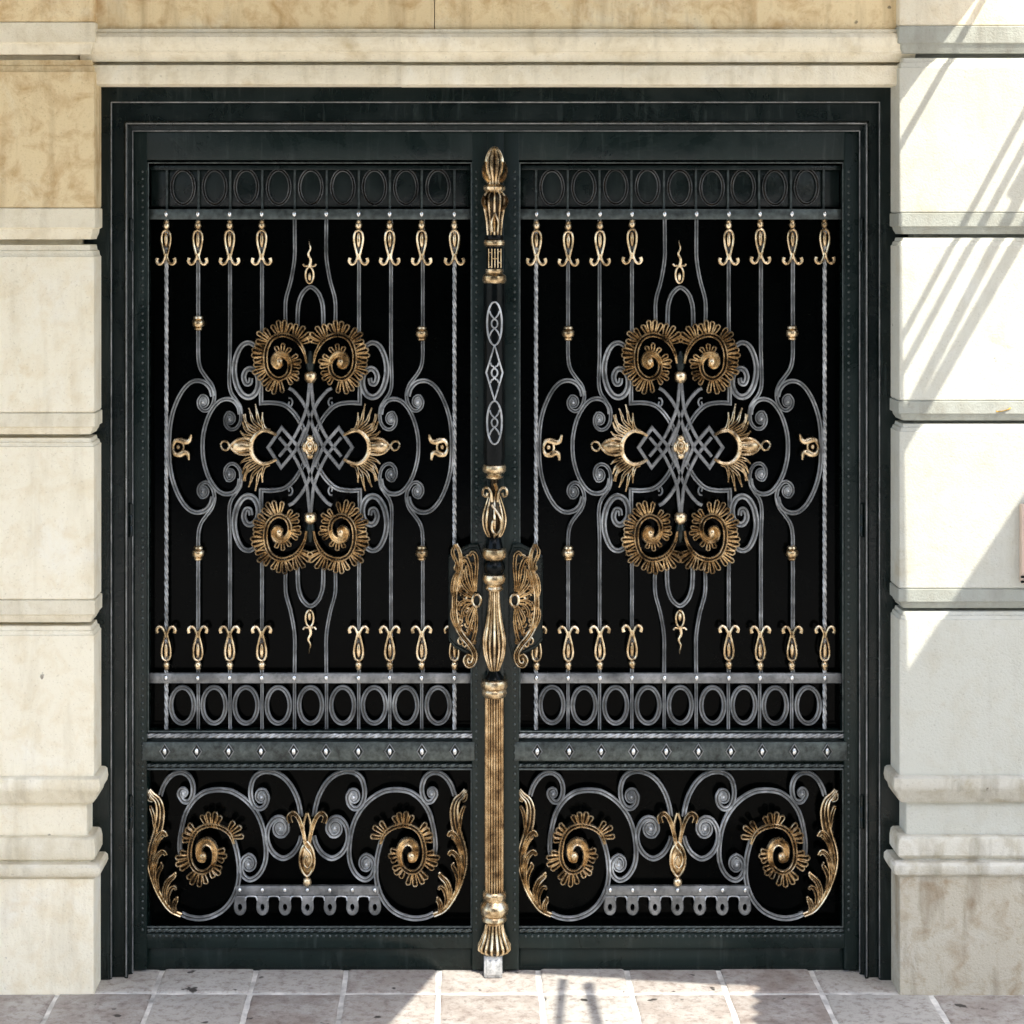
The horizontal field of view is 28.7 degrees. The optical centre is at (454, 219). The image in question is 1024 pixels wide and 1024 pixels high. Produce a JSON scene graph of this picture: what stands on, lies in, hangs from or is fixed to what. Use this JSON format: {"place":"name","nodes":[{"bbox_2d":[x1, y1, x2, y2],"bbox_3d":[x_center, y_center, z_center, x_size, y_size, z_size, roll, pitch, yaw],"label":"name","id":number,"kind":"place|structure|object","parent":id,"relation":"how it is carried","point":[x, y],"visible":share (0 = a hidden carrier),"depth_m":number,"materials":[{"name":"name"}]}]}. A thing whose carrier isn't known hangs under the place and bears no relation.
{"place":"outdoors","nodes":[
{"label":"outdoors","id":0,"kind":"place"},
{"bbox_2d":[0,969,1023,1023],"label":"pavement","id":1,"kind":"structure","parent":0,"point":[216,1008],"depth_m":5.74,"materials":[{"name":"stone"}]},
{"bbox_2d":[0,0,107,994],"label":"stone pier","id":2,"kind":"structure","parent":1,"relation":"on","point":[53,780],"depth_m":5.79,"materials":[{"name":"beige stone"}]},
{"bbox_2d":[80,0,915,86],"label":"stone lintel","id":3,"kind":"structure","parent":2,"relation":"attached to","point":[496,43],"depth_m":5.82,"materials":[{"name":"beige stone"}]},
{"bbox_2d":[477,146,510,977],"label":"gate column","id":4,"kind":"structure","parent":1,"relation":"on","point":[494,945],"depth_m":5.91,"materials":[{"name":"brown metal"}]},
{"bbox_2d":[84,87,907,979],"bbox_3d":[0.124,0.901,5.980,2.497,2.687,0.160,0,0,0],"label":"gate surround","id":5,"kind":"object","parent":1,"relation":"on","point":[130,111],"visible":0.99,"depth_m":5.92,"materials":[{"name":"green paint"}]},
{"bbox_2d":[133,132,503,971],"bbox_3d":[-0.420,0.966,5.986,1.131,2.544,0.117,0,0,0],"label":"gate leaf","id":6,"kind":"object","parent":5,"relation":"attached to","point":[309,586],"visible":1,"depth_m":6.02,"materials":[{"name":"green paint"}]},
{"bbox_2d":[504,132,858,969],"bbox_3d":[0.676,0.965,5.986,1.104,2.541,0.117,0,0,0],"label":"gate leaf","id":7,"kind":"object","parent":5,"relation":"attached to","point":[682,580],"visible":1,"depth_m":6.02,"materials":[{"name":"black metal"}]},
{"bbox_2d":[884,0,1023,994],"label":"stone pier","id":8,"kind":"structure","parent":1,"relation":"on","point":[954,779],"depth_m":5.79,"materials":[{"name":"beige stone"}]},
{"bbox_2d":[1019,504,1023,583],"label":"wall box","id":9,"kind":"object","parent":8,"relation":"attached to","point":[1021,543],"visible":1,"depth_m":5.76,"materials":[{"name":"beige metal"}]}
]}

